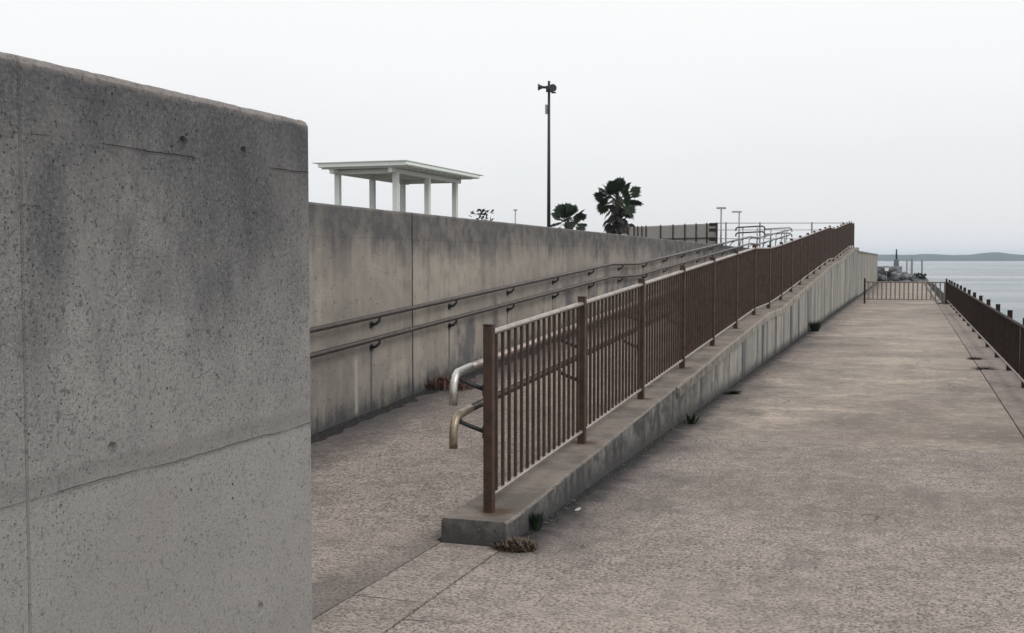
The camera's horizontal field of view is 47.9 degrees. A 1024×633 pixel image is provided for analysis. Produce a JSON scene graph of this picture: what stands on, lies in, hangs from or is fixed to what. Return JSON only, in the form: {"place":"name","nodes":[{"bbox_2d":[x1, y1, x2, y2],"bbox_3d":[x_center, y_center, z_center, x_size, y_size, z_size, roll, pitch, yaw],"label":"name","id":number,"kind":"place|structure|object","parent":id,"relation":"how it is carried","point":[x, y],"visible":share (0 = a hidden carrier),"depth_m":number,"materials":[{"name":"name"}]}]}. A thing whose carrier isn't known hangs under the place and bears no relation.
{"place":"outdoors","nodes":[
{"label":"outdoors","id":0,"kind":"place"},
{"bbox_2d":[312,521,440,619],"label":"forecourt","id":1,"kind":"structure","parent":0,"point":[348,561],"depth_m":6.24,"materials":[{"name":"concrete"}]},
{"bbox_2d":[0,0,1023,254],"label":"sky","id":2,"kind":"structure","parent":0,"point":[901,121],"materials":[{"name":"white"}]},
{"bbox_2d":[386,283,1023,632],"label":"walkway","id":3,"kind":"structure","parent":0,"point":[857,466],"depth_m":7.15,"materials":[{"name":"concrete"}]},
{"bbox_2d":[490,536,537,552],"bbox_3d":[0.018,1.252,6.395,0.286,0.067,0.253,1,3,19],"label":"weed tuft","id":4,"kind":"object","parent":3,"relation":"on","point":[513,544],"visible":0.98,"depth_m":6.35,"materials":[{"name":"brown plant"}]},
{"bbox_2d":[529,510,544,530],"bbox_3d":[0.141,1.201,6.806,0.107,0.128,0.118,1,3,19],"label":"weed tuft","id":5,"kind":"object","parent":3,"relation":"on","point":[536,521],"visible":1,"depth_m":6.78,"materials":[{"name":"green plant"}]},
{"bbox_2d":[505,328,827,554],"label":"leaf litter","id":6,"kind":"object","parent":3,"relation":"on","point":[633,466],"visible":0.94,"depth_m":8.32,"materials":[{"name":"brown plant"}]},
{"bbox_2d":[520,296,857,537],"bbox_3d":[7.582,0.193,28.368,0.090,0.025,46.500,1,3,19],"label":"moss","id":7,"kind":"object","parent":3,"relation":"on","point":[562,509],"visible":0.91,"depth_m":9.18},
{"bbox_2d":[680,412,702,423],"bbox_3d":[1.756,0.987,11.246,0.259,0.118,0.243,2,4,37],"label":"weed tuft","id":8,"kind":"object","parent":3,"relation":"on","point":[689,420],"visible":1,"depth_m":11.22,"materials":[{"name":"green plant"}]},
{"bbox_2d":[725,389,743,393],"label":"weed tuft","id":9,"kind":"object","parent":3,"relation":"on","point":[733,392],"visible":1,"depth_m":13.70,"materials":[{"name":"plant"}]},
{"bbox_2d":[808,320,821,330],"bbox_3d":[6.782,0.199,25.736,0.453,0.260,0.469,1,3,19],"label":"weed tuft","id":10,"kind":"object","parent":3,"relation":"on","point":[814,326],"visible":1,"depth_m":25.66,"materials":[{"name":"green plant"}]},
{"bbox_2d":[864,278,947,303],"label":"fence","id":11,"kind":"object","parent":3,"relation":"on","point":[908,282],"visible":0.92,"depth_m":41.55,"materials":[{"name":"metal"}]},
{"bbox_2d":[912,272,926,278],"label":"bush","id":12,"kind":"object","parent":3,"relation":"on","point":[918,275],"visible":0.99,"depth_m":82.03,"materials":[{"name":"green plant"}]},
{"bbox_2d":[927,283,947,303],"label":"ground","id":13,"kind":"structure","parent":0,"point":[942,300],"depth_m":57.04,"materials":[{"name":"grey concrete"}]},
{"bbox_2d":[0,52,312,632],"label":"concrete wall","id":14,"kind":"structure","parent":13,"relation":"on","point":[155,442],"depth_m":3.38,"materials":[{"name":"grey concrete"}]},
{"bbox_2d":[312,542,500,632],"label":"pavement","id":15,"kind":"structure","parent":13,"relation":"on","point":[386,603],"depth_m":5.55,"materials":[{"name":"concrete"}]},
{"bbox_2d":[311,303,685,531],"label":"ramp","id":16,"kind":"structure","parent":13,"relation":"on","point":[414,472],"depth_m":8.80,"materials":[{"name":"concrete"}]},
{"bbox_2d":[311,343,551,464],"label":"leaf litter","id":17,"kind":"object","parent":16,"relation":"on","point":[393,412],"visible":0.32,"depth_m":10.75,"materials":[{"name":"brown plant"}]},
{"bbox_2d":[425,371,480,389],"bbox_3d":[-0.656,0.658,12.136,0.643,0.187,0.576,1,3,19],"label":"weed tuft","id":18,"kind":"object","parent":16,"relation":"on","point":[442,382],"visible":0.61,"depth_m":12.01,"materials":[{"name":"brown plant"}]},
{"bbox_2d":[311,294,679,443],"bbox_3d":[3.340,-0.337,23.715,0.350,1.464,33.000,1,3,19],"label":"moss","id":19,"kind":"object","parent":16,"relation":"on","point":[325,434],"visible":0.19,"depth_m":11.03,"materials":[{"name":"plant"}]},
{"bbox_2d":[309,202,749,434],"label":"concrete wall","id":20,"kind":"structure","parent":13,"relation":"on","point":[365,261],"depth_m":11.93,"materials":[{"name":"grey concrete"}]},
{"bbox_2d":[310,229,790,358],"bbox_3d":[4.323,-1.458,27.027,0.174,2.296,44.001,1,3,19],"label":"handrail","id":21,"kind":"object","parent":20,"relation":"attached to","point":[378,338],"visible":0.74,"depth_m":13.38,"materials":[{"name":"black metal"}]},
{"bbox_2d":[441,248,858,546],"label":"ramp wall","id":22,"kind":"structure","parent":13,"relation":"on","point":[615,439],"depth_m":10.46,"materials":[{"name":"concrete"}]},
{"bbox_2d":[483,221,854,512],"bbox_3d":[7.349,-1.436,28.326,0.060,3.090,46.060,1,3,19],"label":"railing","id":23,"kind":"object","parent":22,"relation":"on","point":[718,296],"visible":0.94,"depth_m":9.87,"materials":[{"name":"brown metal"}]},
{"bbox_2d":[449,287,687,448],"bbox_3d":[7.123,-1.516,27.966,0.151,2.409,45.600,1,3,19],"label":"handrail","id":24,"kind":"object","parent":23,"relation":"attached to","point":[460,414],"visible":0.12,"depth_m":6.66,"materials":[{"name":"metal"}]},
{"bbox_2d":[850,247,877,294],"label":"concrete wall","id":25,"kind":"structure","parent":13,"relation":"on","point":[867,265],"depth_m":61.18,"materials":[{"name":"grey concrete"}]},
{"bbox_2d":[878,266,901,280],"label":"breakwater","id":26,"kind":"object","parent":13,"relation":"on","point":[879,267],"visible":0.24,"depth_m":83.60,"materials":[{"name":"stone"}]},
{"bbox_2d":[894,249,898,265],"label":"mast","id":27,"kind":"object","parent":26,"relation":"on","point":[896,261],"visible":0.83,"depth_m":83.99,"materials":[{"name":"metal"}]},
{"bbox_2d":[877,266,928,281],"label":"rubble","id":28,"kind":"object","parent":13,"relation":"on","point":[896,273],"visible":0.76,"depth_m":82.67,"materials":[{"name":"stone"}]},
{"bbox_2d":[906,258,922,276],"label":"post frame","id":29,"kind":"object","parent":28,"relation":"on","point":[911,273],"visible":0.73,"depth_m":83.96,"materials":[{"name":"metal"}]},
{"bbox_2d":[923,281,941,303],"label":"kerb","id":30,"kind":"structure","parent":13,"relation":"on","point":[937,300],"depth_m":49.08,"materials":[{"name":"grey concrete"}]},
{"bbox_2d":[938,304,1023,437],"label":"quay edge","id":31,"kind":"object","parent":13,"relation":"on","point":[1005,386],"visible":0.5,"depth_m":16.44,"materials":[{"name":"concrete"}]},
{"bbox_2d":[965,356,985,358],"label":"seaweed clump","id":32,"kind":"object","parent":31,"relation":"on","point":[969,357],"visible":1,"depth_m":18.51,"materials":[{"name":"black plant"}]},
{"bbox_2d":[967,366,998,368],"bbox_3d":[6.892,0.744,16.829,0.505,0.043,0.492,1,3,19],"label":"seaweed clump","id":33,"kind":"object","parent":31,"relation":"on","point":[979,367],"visible":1,"depth_m":16.85,"materials":[{"name":"black plant"}]},
{"bbox_2d":[947,280,1023,387],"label":"fence","id":34,"kind":"object","parent":31,"relation":"on","point":[1000,334],"visible":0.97,"depth_m":18.73,"materials":[{"name":"brown metal"}]},
{"bbox_2d":[878,261,1023,324],"bbox_3d":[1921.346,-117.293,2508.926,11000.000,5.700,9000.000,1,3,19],"label":"sea","id":35,"kind":"structure","parent":0,"point":[1001,283],"depth_m":250.47,"materials":[{"name":"liquid"}]},
{"bbox_2d":[878,252,1023,260],"bbox_3d":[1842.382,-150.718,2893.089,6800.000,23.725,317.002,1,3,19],"label":"hills","id":36,"kind":"structure","parent":0,"point":[995,256],"depth_m":3026.84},
{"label":"plateau","id":37,"kind":"structure","parent":0,"visible":0},
{"bbox_2d":[312,159,483,216],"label":"shelter","id":38,"kind":"object","parent":37,"relation":"on","point":[403,173],"visible":0.77,"depth_m":44.12,"materials":[{"name":"paint"}]},
{"bbox_2d":[469,209,493,220],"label":"bush","id":39,"kind":"object","parent":37,"relation":"on","point":[481,211],"visible":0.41,"depth_m":54.64,"materials":[{"name":"green plant"}]},
{"bbox_2d":[538,81,556,226],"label":"speaker pole","id":40,"kind":"object","parent":37,"relation":"on","point":[551,88],"visible":0.97,"depth_m":49.97,"materials":[{"name":"black metal"}]},
{"bbox_2d":[551,202,586,230],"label":"palm tree","id":41,"kind":"object","parent":37,"relation":"on","point":[566,212],"visible":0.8,"depth_m":74.73,"materials":[{"name":"green plant"}]},
{"bbox_2d":[592,176,643,234],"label":"palm tree","id":42,"kind":"object","parent":37,"relation":"on","point":[619,210],"visible":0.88,"depth_m":63.83,"materials":[{"name":"green plant"}]},
{"bbox_2d":[628,222,717,243],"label":"fence","id":43,"kind":"object","parent":37,"relation":"on","point":[702,233],"visible":0.62,"depth_m":52.50,"materials":[{"name":"grey metal"}]},
{"bbox_2d":[716,207,725,242],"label":"street lamp","id":44,"kind":"object","parent":37,"relation":"on","point":[720,208],"visible":0.83,"depth_m":90.00,"materials":[{"name":"metal"}]},
{"bbox_2d":[732,211,741,245],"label":"street lamp","id":45,"kind":"object","parent":37,"relation":"on","point":[739,212],"visible":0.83,"depth_m":105.06,"materials":[{"name":"metal"}]},
{"bbox_2d":[735,225,765,246],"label":"handrail","id":46,"kind":"object","parent":37,"relation":"on","point":[743,227],"visible":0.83,"depth_m":45.91,"materials":[{"name":"metal"}]},
{"bbox_2d":[764,227,792,244],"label":"handrail","id":47,"kind":"object","parent":37,"relation":"on","point":[784,228],"visible":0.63,"depth_m":48.18,"materials":[{"name":"metal"}]},
{"bbox_2d":[718,222,843,246],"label":"barrier","id":48,"kind":"object","parent":37,"relation":"on","point":[725,223],"visible":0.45,"depth_m":52.53,"materials":[{"name":"metal"}]}
]}

